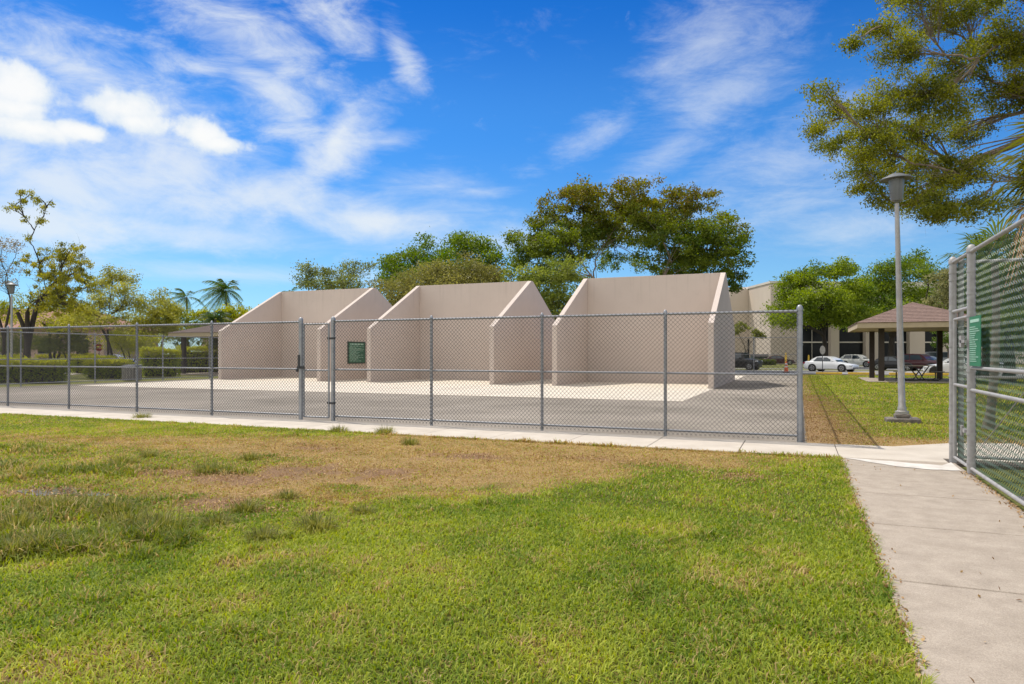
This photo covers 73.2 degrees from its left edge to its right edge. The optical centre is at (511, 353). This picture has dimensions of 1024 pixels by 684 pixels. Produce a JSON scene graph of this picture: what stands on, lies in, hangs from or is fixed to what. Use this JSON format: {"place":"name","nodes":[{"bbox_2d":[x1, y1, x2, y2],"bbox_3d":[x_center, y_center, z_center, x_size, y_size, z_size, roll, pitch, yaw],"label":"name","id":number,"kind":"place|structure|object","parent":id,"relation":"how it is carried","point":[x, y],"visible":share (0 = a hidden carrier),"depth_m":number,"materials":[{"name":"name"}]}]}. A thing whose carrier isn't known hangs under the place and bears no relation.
{"place":"outdoors","nodes":[
{"label":"outdoors","id":0,"kind":"place"},
{"bbox_2d":[0,375,806,442],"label":"court asphalt","id":1,"kind":"structure","parent":0,"point":[706,422],"depth_m":21.12,"materials":[{"name":"asphalt"}]},
{"bbox_2d":[0,331,217,386],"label":"chain link fence","id":2,"kind":"object","parent":1,"relation":"on","point":[95,361],"visible":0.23,"depth_m":38.20,"materials":[{"name":"metal"}]},
{"bbox_2d":[0,305,802,442],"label":"chain link fence","id":3,"kind":"object","parent":1,"relation":"on","point":[798,311],"visible":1,"depth_m":15.87,"materials":[{"name":"metal"}]},
{"bbox_2d":[296,322,335,417],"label":"chain link gate","id":4,"kind":"structure","parent":3,"relation":"attached to","point":[303,367],"depth_m":16.97,"materials":[{"name":"metal"}]},
{"bbox_2d":[735,337,796,372],"bbox_3d":[7.262,0.095,64.145,36.094,3.110,0.101,0,0,23],"label":"chain link fence","id":5,"kind":"object","parent":1,"relation":"on","point":[753,354],"visible":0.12,"depth_m":58.19,"materials":[{"name":"metal"}]},
{"bbox_2d":[79,376,742,400],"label":"court slab","id":6,"kind":"structure","parent":0,"point":[593,387],"depth_m":33.43,"materials":[{"name":"paint"}]},
{"bbox_2d":[218,288,392,380],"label":"handball court wall","id":7,"kind":"structure","parent":6,"relation":"on","point":[316,306],"depth_m":47.06,"materials":[{"name":"paint"}]},
{"bbox_2d":[347,342,364,363],"bbox_3d":[-9.994,-0.070,44.371,0.052,1.400,1.900,0,0,23],"label":"rules sign","id":8,"kind":"object","parent":7,"relation":"attached to","point":[349,350],"visible":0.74,"depth_m":44.22,"materials":[{"name":"metal"}]},
{"bbox_2d":[367,281,554,383],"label":"handball court wall","id":9,"kind":"structure","parent":6,"relation":"on","point":[519,298],"depth_m":43.10,"materials":[{"name":"paint"}]},
{"bbox_2d":[552,273,734,388],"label":"handball court wall","id":10,"kind":"structure","parent":6,"relation":"on","point":[705,292],"depth_m":38.83,"materials":[{"name":"paint"}]},
{"bbox_2d":[0,406,837,455],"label":"sidewalk","id":11,"kind":"structure","parent":0,"point":[705,444],"depth_m":14.20,"materials":[{"name":"concrete"}]},
{"bbox_2d":[129,411,152,417],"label":"grass tuft","id":12,"kind":"object","parent":11,"relation":"on","point":[139,415],"visible":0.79,"depth_m":17.50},
{"bbox_2d":[373,424,396,433],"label":"grass tuft","id":13,"kind":"object","parent":11,"relation":"on","point":[390,429],"visible":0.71,"depth_m":14.16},
{"bbox_2d":[0,413,938,683],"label":"lawn","id":14,"kind":"structure","parent":0,"point":[356,478],"depth_m":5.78,"materials":[{"name":"plant"}]},
{"bbox_2d":[0,501,47,530],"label":"grass tuft","id":15,"kind":"object","parent":14,"relation":"on","point":[9,518],"visible":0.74,"depth_m":6.57,"materials":[{"name":"plant"}]},
{"bbox_2d":[0,529,52,558],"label":"grass tuft","id":16,"kind":"object","parent":14,"relation":"on","point":[16,549],"visible":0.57,"depth_m":5.63,"materials":[{"name":"plant"}]},
{"bbox_2d":[8,490,69,511],"bbox_3d":[-5.011,1.561,7.315,0.657,0.188,0.657,0,0,23],"label":"grass tuft","id":17,"kind":"object","parent":14,"relation":"on","point":[38,502],"visible":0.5,"depth_m":7.29,"materials":[{"name":"plant"}]},
{"bbox_2d":[1,519,82,557],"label":"grass tuft","id":18,"kind":"object","parent":14,"relation":"on","point":[40,541],"visible":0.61,"depth_m":5.75,"materials":[{"name":"plant"}]},
{"bbox_2d":[17,485,113,495],"bbox_3d":[-5.370,1.643,8.172,1.465,0.003,0.558,0,0,32],"label":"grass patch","id":19,"kind":"object","parent":14,"relation":"on","point":[48,492],"visible":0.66,"depth_m":8.21,"materials":[{"name":"plant"}]},
{"bbox_2d":[35,488,96,510],"bbox_3d":[-4.719,1.553,7.322,0.658,0.205,0.734,0,0,-22],"label":"grass tuft","id":20,"kind":"object","parent":14,"relation":"on","point":[62,500],"visible":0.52,"depth_m":7.30,"materials":[{"name":"plant"}]},
{"bbox_2d":[69,488,117,507],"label":"grass tuft","id":21,"kind":"object","parent":14,"relation":"on","point":[94,499],"visible":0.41,"depth_m":7.46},
{"bbox_2d":[85,495,137,515],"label":"grass tuft","id":22,"kind":"object","parent":14,"relation":"on","point":[108,507],"visible":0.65,"depth_m":7.12,"materials":[{"name":"plant"}]},
{"bbox_2d":[105,453,140,463],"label":"grass tuft","id":23,"kind":"object","parent":14,"relation":"on","point":[118,459],"visible":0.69,"depth_m":10.31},
{"bbox_2d":[86,501,164,529],"bbox_3d":[-3.721,1.544,6.633,0.745,0.221,0.747,0,0,23],"label":"grass tuft","id":24,"kind":"object","parent":14,"relation":"on","point":[123,515],"visible":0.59,"depth_m":6.63,"materials":[{"name":"plant"}]},
{"bbox_2d":[137,449,158,457],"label":"grass tuft","id":25,"kind":"object","parent":14,"relation":"on","point":[147,454],"visible":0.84,"depth_m":11.01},
{"bbox_2d":[117,499,200,531],"bbox_3d":[-3.272,1.528,6.465,0.902,0.254,0.810,0,0,23],"label":"grass tuft","id":26,"kind":"object","parent":14,"relation":"on","point":[160,519],"visible":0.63,"depth_m":6.48,"materials":[{"name":"plant"}]},
{"bbox_2d":[191,460,226,473],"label":"grass tuft","id":27,"kind":"object","parent":14,"relation":"on","point":[204,469],"visible":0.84,"depth_m":9.55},
{"bbox_2d":[196,510,243,527],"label":"grass tuft","id":28,"kind":"object","parent":14,"relation":"on","point":[217,520],"visible":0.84,"depth_m":6.63,"materials":[{"name":"plant"}]},
{"bbox_2d":[218,497,267,513],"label":"grass tuft","id":29,"kind":"object","parent":14,"relation":"on","point":[248,506],"visible":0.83,"depth_m":7.17,"materials":[{"name":"plant"}]},
{"bbox_2d":[238,450,260,460],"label":"grass tuft","id":30,"kind":"object","parent":14,"relation":"on","point":[249,456],"visible":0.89,"depth_m":10.71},
{"bbox_2d":[239,521,287,542],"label":"grass tuft","id":31,"kind":"object","parent":14,"relation":"on","point":[266,533],"visible":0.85,"depth_m":6.13,"materials":[{"name":"plant"}]},
{"bbox_2d":[271,487,301,500],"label":"grass tuft","id":32,"kind":"object","parent":14,"relation":"on","point":[284,494],"visible":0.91,"depth_m":7.84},
{"bbox_2d":[283,507,346,533],"bbox_3d":[-1.844,1.557,6.465,0.668,0.196,0.661,0,0,-4],"label":"grass tuft","id":33,"kind":"object","parent":14,"relation":"on","point":[313,524],"visible":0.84,"depth_m":6.47,"materials":[{"name":"plant"}]},
{"bbox_2d":[327,424,349,432],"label":"grass tuft","id":34,"kind":"object","parent":14,"relation":"on","point":[337,429],"visible":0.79,"depth_m":14.48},
{"bbox_2d":[345,502,377,514],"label":"grass tuft","id":35,"kind":"object","parent":14,"relation":"on","point":[366,510],"visible":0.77,"depth_m":7.10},
{"bbox_2d":[396,437,420,444],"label":"grass tuft","id":36,"kind":"object","parent":14,"relation":"on","point":[409,442],"visible":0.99,"depth_m":12.48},
{"bbox_2d":[0,364,1023,511],"bbox_3d":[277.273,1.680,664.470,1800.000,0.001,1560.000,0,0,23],"label":"ground","id":37,"kind":"structure","parent":0,"point":[998,491],"depth_m":35.38,"materials":[{"name":"plant"}]},
{"bbox_2d":[5,283,18,356],"bbox_3d":[-30.838,-1.340,42.500,0.720,6.080,0.700,0,0,0],"label":"street lamp","id":38,"kind":"object","parent":37,"relation":"on","point":[11,287],"visible":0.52,"depth_m":42.45,"materials":[{"name":"metal"}]},
{"bbox_2d":[0,236,26,354],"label":"sparse tree","id":39,"kind":"object","parent":37,"relation":"on","point":[3,245],"visible":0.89,"depth_m":57.92,"materials":[{"name":"green plant"}]},
{"bbox_2d":[0,325,47,354],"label":"bush","id":40,"kind":"object","parent":37,"relation":"on","point":[18,346],"visible":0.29,"depth_m":69.20,"materials":[{"name":"green plant"}]},
{"bbox_2d":[0,355,72,382],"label":"hedge","id":41,"kind":"object","parent":37,"relation":"on","point":[35,372],"visible":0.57,"depth_m":38.64,"materials":[{"name":"green plant"}]},
{"bbox_2d":[4,189,102,363],"bbox_3d":[-34.466,-5.521,51.699,6.063,14.639,11.727,0,0,-37],"label":"sparse tree","id":42,"kind":"object","parent":37,"relation":"on","point":[51,292],"visible":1,"depth_m":51.01,"materials":[{"name":"green plant"}]},
{"bbox_2d":[33,329,100,371],"bbox_3d":[-41.101,-0.350,64.142,6.016,4.249,5.732,0,0,23],"label":"bush","id":43,"kind":"object","parent":37,"relation":"on","point":[53,342],"visible":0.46,"depth_m":63.52,"materials":[{"name":"green plant"}]},
{"bbox_2d":[36,352,98,370],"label":"hedge","id":44,"kind":"object","parent":37,"relation":"on","point":[46,355],"visible":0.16,"depth_m":65.36,"materials":[{"name":"green plant"}]},
{"bbox_2d":[0,309,157,364],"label":"tiled house","id":45,"kind":"structure","parent":37,"relation":"on","point":[50,314],"depth_m":104.19,"materials":[{"name":"pink paint"}]},
{"bbox_2d":[70,354,116,373],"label":"hedge","id":46,"kind":"object","parent":37,"relation":"on","point":[102,356],"visible":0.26,"depth_m":57.40,"materials":[{"name":"green plant"}]},
{"bbox_2d":[51,263,149,354],"bbox_3d":[-35.344,-3.080,59.531,9.455,9.713,8.555,0,0,23],"label":"sparse tree","id":47,"kind":"object","parent":37,"relation":"on","point":[110,278],"visible":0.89,"depth_m":59.78,"materials":[{"name":"green plant"}]},
{"bbox_2d":[82,357,134,378],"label":"hedge","id":48,"kind":"object","parent":37,"relation":"on","point":[104,369],"visible":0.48,"depth_m":45.35,"materials":[{"name":"green plant"}]},
{"bbox_2d":[83,327,166,363],"bbox_3d":[-33.998,-0.328,62.470,6.813,4.198,6.226,0,0,2],"label":"bush","id":49,"kind":"object","parent":37,"relation":"on","point":[132,344],"visible":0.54,"depth_m":61.31,"materials":[{"name":"green plant"}]},
{"bbox_2d":[122,364,141,380],"bbox_3d":[-23.364,1.145,42.384,1.160,0.970,1.160,0,0,3],"label":"litter bin","id":50,"kind":"object","parent":37,"relation":"on","point":[129,371],"visible":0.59,"depth_m":41.93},
{"bbox_2d":[107,287,192,352],"bbox_3d":[-34.270,-2.370,65.445,7.972,8.300,6.579,0,0,-5],"label":"sparse tree","id":51,"kind":"object","parent":37,"relation":"on","point":[168,309],"visible":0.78,"depth_m":64.90,"materials":[{"name":"green plant"}]},
{"bbox_2d":[138,345,181,376],"bbox_3d":[-25.230,0.517,49.476,2.871,2.308,1.857,0,0,-25],"label":"hedge","id":52,"kind":"object","parent":37,"relation":"on","point":[164,363],"visible":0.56,"depth_m":48.93,"materials":[{"name":"green plant"}]},
{"bbox_2d":[156,304,207,350],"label":"leafy tree","id":53,"kind":"object","parent":37,"relation":"on","point":[185,319],"visible":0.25,"depth_m":71.92,"materials":[{"name":"green plant"}]},
{"bbox_2d":[173,345,217,372],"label":"hedge","id":54,"kind":"object","parent":37,"relation":"on","point":[198,358],"visible":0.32,"depth_m":59.36,"materials":[{"name":"green plant"}]},
{"bbox_2d":[168,322,228,375],"bbox_3d":[-23.539,-0.427,57.333,5.600,4.354,7.300,0,0,23],"label":"picnic shelter","id":55,"kind":"object","parent":37,"relation":"on","point":[198,335],"visible":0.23,"depth_m":55.05,"materials":[{"name":"wood"}]},
{"bbox_2d":[194,311,232,351],"bbox_3d":[-27.602,-1.173,64.216,3.744,5.661,4.251,0,0,-24],"label":"tree","id":56,"kind":"object","parent":37,"relation":"on","point":[210,318],"visible":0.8,"depth_m":63.87,"materials":[{"name":"green plant"}]},
{"bbox_2d":[182,302,258,322],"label":"leafy tree","id":57,"kind":"object","parent":37,"relation":"on","point":[235,315],"visible":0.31,"depth_m":67.10,"materials":[{"name":"green plant"}]},
{"bbox_2d":[289,257,380,290],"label":"leafy tree","id":58,"kind":"object","parent":37,"relation":"on","point":[338,280],"visible":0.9,"depth_m":72.26,"materials":[{"name":"green plant"}]},
{"bbox_2d":[362,250,515,305],"bbox_3d":[-6.862,-3.464,58.566,13.270,10.631,9.013,0,0,23],"label":"leafy tree","id":59,"kind":"object","parent":37,"relation":"on","point":[454,275],"visible":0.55,"depth_m":57.40,"materials":[{"name":"green plant"}]},
{"bbox_2d":[372,226,516,300],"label":"leafy tree","id":60,"kind":"object","parent":37,"relation":"on","point":[391,262],"visible":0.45,"depth_m":71.03,"materials":[{"name":"green plant"}]},
{"bbox_2d":[0,394,1023,682],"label":"fallen leaves","id":61,"kind":"object","parent":37,"relation":"on","point":[808,404],"visible":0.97,"depth_m":9.31,"materials":[{"name":"brown plant"}]},
{"bbox_2d":[494,252,591,318],"bbox_3d":[2.909,-3.255,56.505,9.388,10.093,7.103,0,0,23],"label":"leafy tree","id":62,"kind":"object","parent":37,"relation":"on","point":[555,295],"visible":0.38,"depth_m":56.34,"materials":[{"name":"green plant"}]},
{"bbox_2d":[498,172,758,300],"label":"fig tree","id":63,"kind":"object","parent":37,"relation":"on","point":[593,227],"visible":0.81,"depth_m":65.26,"materials":[{"name":"green plant"}]},
{"bbox_2d":[734,321,766,352],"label":"shade tree","id":64,"kind":"object","parent":37,"relation":"on","point":[740,323],"visible":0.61,"depth_m":91.93,"materials":[{"name":"green plant"}]},
{"bbox_2d":[760,359,776,364],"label":"hedge","id":65,"kind":"object","parent":37,"relation":"on","point":[769,363],"visible":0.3,"depth_m":100.21,"materials":[{"name":"green plant"}]},
{"bbox_2d":[764,355,795,364],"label":"parked car","id":66,"kind":"object","parent":37,"relation":"on","point":[783,360],"visible":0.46,"depth_m":103.15,"materials":[{"name":"black paint"}]},
{"bbox_2d":[760,255,885,355],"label":"shade tree","id":67,"kind":"object","parent":37,"relation":"on","point":[837,308],"visible":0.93,"depth_m":81.09,"materials":[{"name":"green plant"}]},
{"bbox_2d":[830,245,948,355],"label":"shade tree","id":68,"kind":"object","parent":37,"relation":"on","point":[887,292],"visible":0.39,"depth_m":96.91,"materials":[{"name":"green plant"}]},
{"bbox_2d":[868,356,915,370],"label":"parked car","id":69,"kind":"object","parent":37,"relation":"on","point":[890,361],"visible":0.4,"depth_m":68.47,"materials":[{"name":"black paint"}]},
{"bbox_2d":[792,0,1023,231],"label":"overhanging tree","id":70,"kind":"object","parent":37,"relation":"on","point":[1007,42],"visible":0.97,"depth_m":21.74,"materials":[{"name":"green plant"}]},
{"bbox_2d":[847,302,983,383],"bbox_3d":[24.457,-0.692,42.185,6.650,4.884,8.500,0,0,23],"label":"picnic shelter","id":71,"kind":"object","parent":37,"relation":"on","point":[917,317],"visible":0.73,"depth_m":40.15,"materials":[{"name":"wood"}]},
{"bbox_2d":[893,365,944,380],"bbox_3d":[23.950,1.132,40.600,2.560,0.916,0.840,0,0,0],"label":"picnic table","id":72,"kind":"object","parent":71,"relation":"on","point":[917,379],"visible":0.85,"depth_m":40.29,"materials":[{"name":"wood"}]},
{"bbox_2d":[896,354,936,368],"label":"parked car","id":73,"kind":"object","parent":37,"relation":"on","point":[919,359],"visible":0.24,"depth_m":66.87,"materials":[{"name":"red paint"}]},
{"bbox_2d":[925,352,947,360],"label":"parked car","id":74,"kind":"object","parent":37,"relation":"on","point":[945,355],"visible":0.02,"depth_m":91.89,"materials":[{"name":"grey paint"}]},
{"bbox_2d":[917,267,966,309],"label":"shade tree","id":75,"kind":"object","parent":37,"relation":"on","point":[943,289],"visible":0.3,"depth_m":78.26,"materials":[{"name":"green plant"}]},
{"bbox_2d":[930,331,966,357],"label":"shade tree","id":76,"kind":"object","parent":37,"relation":"on","point":[946,340],"visible":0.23,"depth_m":73.88,"materials":[{"name":"green plant"}]},
{"bbox_2d":[945,253,1016,375],"bbox_3d":[35.304,-2.999,51.177,5.570,9.600,4.664,0,0,23],"label":"shade tree","id":77,"kind":"object","parent":37,"relation":"on","point":[980,301],"visible":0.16,"depth_m":50.68,"materials":[{"name":"green plant"}]},
{"bbox_2d":[946,306,1023,383],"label":"shade tree","id":78,"kind":"object","parent":37,"relation":"on","point":[1008,343],"visible":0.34,"depth_m":37.82,"materials":[{"name":"green plant"}]},
{"bbox_2d":[948,217,1023,505],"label":"chain link fence","id":79,"kind":"object","parent":37,"relation":"on","point":[970,254],"visible":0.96,"depth_m":8.62,"materials":[{"name":"metal"}]},
{"bbox_2d":[953,316,967,466],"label":"chain link gate","id":80,"kind":"structure","parent":79,"relation":"attached to","point":[962,430],"depth_m":10.19,"materials":[{"name":"metal"}]},
{"bbox_2d":[969,315,980,365],"bbox_3d":[6.018,-0.165,8.964,0.011,0.650,0.620,0,0,23],"label":"rules sign","id":81,"kind":"object","parent":79,"relation":"attached to","point":[974,340],"visible":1,"depth_m":8.93,"materials":[{"name":"metal"}]},
{"bbox_2d":[957,258,1023,462],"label":"chain link fence","id":82,"kind":"object","parent":37,"relation":"on","point":[960,314],"visible":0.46,"depth_m":10.29,"materials":[{"name":"metal"}]},
{"bbox_2d":[966,224,1023,314],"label":"shade tree","id":83,"kind":"object","parent":37,"relation":"on","point":[1004,285],"visible":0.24,"depth_m":40.82,"materials":[{"name":"green plant"}]},
{"bbox_2d":[0,0,1023,354],"label":"sky","id":84,"kind":"structure","parent":0,"point":[184,144],"materials":[{"name":"blue"}]},
{"bbox_2d":[728,281,1023,363],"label":"concrete building","id":85,"kind":"structure","parent":0,"point":[840,343],"depth_m":110.88,"materials":[{"name":"beige concrete"}]},
{"bbox_2d":[803,324,828,361],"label":"window","id":86,"kind":"structure","parent":85,"relation":"in","point":[812,341],"depth_m":110.77,"materials":[{"name":"black glass"}]},
{"bbox_2d":[839,325,862,357],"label":"window","id":87,"kind":"structure","parent":85,"relation":"in","point":[849,342],"depth_m":110.91,"materials":[{"name":"black glass"}]},
{"bbox_2d":[885,332,906,355],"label":"window","id":88,"kind":"structure","parent":85,"relation":"in","point":[886,333],"depth_m":111.07,"materials":[{"name":"black glass"}]},
{"bbox_2d":[925,331,936,351],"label":"window","id":89,"kind":"structure","parent":85,"relation":"in","point":[928,335],"depth_m":111.21,"materials":[{"name":"black glass"}]},
{"bbox_2d":[735,366,1023,375],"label":"parking lot","id":90,"kind":"structure","parent":0,"point":[827,370],"depth_m":64.57,"materials":[{"name":"asphalt"}]},
{"bbox_2d":[735,352,762,369],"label":"parked car","id":91,"kind":"object","parent":90,"relation":"on","point":[749,365],"visible":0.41,"depth_m":70.85,"materials":[{"name":"black paint"}]},
{"bbox_2d":[820,346,824,371],"bbox_3d":[25.481,0.495,56.593,0.420,2.310,0.075,0,0,14],"label":"road sign","id":92,"kind":"object","parent":90,"relation":"on","point":[822,350],"visible":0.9,"depth_m":56.57,"materials":[{"name":"metal"}]},
{"bbox_2d":[803,356,858,371],"bbox_3d":[29.810,0.972,64.495,2.160,1.483,4.612,0,0,-40],"label":"parked car","id":93,"kind":"object","parent":90,"relation":"on","point":[831,363],"visible":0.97,"depth_m":63.93,"materials":[{"name":"white paint"}]},
{"bbox_2d":[840,354,868,366],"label":"parked car","id":94,"kind":"object","parent":90,"relation":"on","point":[861,360],"visible":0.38,"depth_m":85.45,"materials":[{"name":"paint"}]},
{"bbox_2d":[923,356,980,375],"bbox_3d":[33.503,0.947,52.003,4.312,1.533,2.140,0,0,35],"label":"parked car","id":95,"kind":"object","parent":90,"relation":"on","point":[945,366],"visible":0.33,"depth_m":51.72,"materials":[{"name":"white paint"}]},
{"bbox_2d":[740,443,1023,469],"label":"joint bed","id":96,"kind":"object","parent":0,"point":[959,464],"visible":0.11,"depth_m":10.20,"materials":[{"name":"concrete"}]},
{"bbox_2d":[803,374,1023,446],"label":"side lawn","id":97,"kind":"structure","parent":0,"point":[898,441],"depth_m":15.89,"materials":[{"name":"plant"}]},
{"bbox_2d":[880,173,920,423],"bbox_3d":[9.385,-1.339,16.715,0.720,6.080,0.700,-1,-1,23],"label":"street lamp","id":98,"kind":"object","parent":97,"relation":"on","point":[895,182],"visible":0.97,"depth_m":16.65,"materials":[{"name":"metal"}]},
{"bbox_2d":[935,214,1023,429],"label":"fan palm","id":99,"kind":"object","parent":97,"relation":"on","point":[978,240],"visible":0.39,"depth_m":14.89,"materials":[{"name":"green plant"}]},
{"bbox_2d":[970,109,1023,315],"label":"fan palm","id":100,"kind":"object","parent":97,"relation":"on","point":[1019,184],"visible":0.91,"depth_m":13.17,"materials":[{"name":"green plant"}]},
{"bbox_2d":[835,443,1023,462],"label":"sidewalk junction","id":101,"kind":"object","parent":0,"point":[932,453],"visible":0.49,"depth_m":11.33,"materials":[{"name":"concrete"}]},
{"bbox_2d":[842,457,1023,683],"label":"footpath","id":102,"kind":"structure","parent":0,"point":[936,536],"depth_m":5.34,"materials":[{"name":"concrete"}]},
{"bbox_2d":[843,457,960,470],"bbox_3d":[5.693,1.618,10.164,1.480,0.004,0.855,0,0,23],"label":"cement patch","id":103,"kind":"object","parent":102,"relation":"on","point":[950,466],"visible":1,"depth_m":9.97,"materials":[{"name":"concrete"}]},
{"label":"left road","id":104,"kind":"structure","parent":0,"visible":0},
{"bbox_2d":[0,287,102,358],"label":"sparse tree","id":105,"kind":"object","parent":104,"relation":"on","point":[4,305],"visible":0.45,"depth_m":63.52,"materials":[{"name":"green plant"}]},
{"bbox_2d":[162,288,204,316],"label":"palm tree","id":106,"kind":"object","parent":104,"relation":"on","point":[185,300],"visible":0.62,"depth_m":89.77,"materials":[{"name":"green plant"}]},
{"bbox_2d":[190,278,244,311],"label":"palm tree","id":107,"kind":"object","parent":104,"relation":"on","point":[222,287],"visible":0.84,"depth_m":89.54,"materials":[{"name":"green plant"}]},
{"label":"roadside pavement","id":108,"kind":"structure","parent":0,"visible":0},
{"bbox_2d":[848,372,868,374],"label":"parking block","id":109,"kind":"structure","parent":108,"relation":"on","point":[859,373],"depth_m":52.83,"materials":[{"name":"yellow paint"}]},
{"bbox_2d":[803,374,966,375],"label":"kerb","id":110,"kind":"structure","parent":108,"relation":"on","point":[875,374],"depth_m":53.01,"materials":[{"name":"concrete"}]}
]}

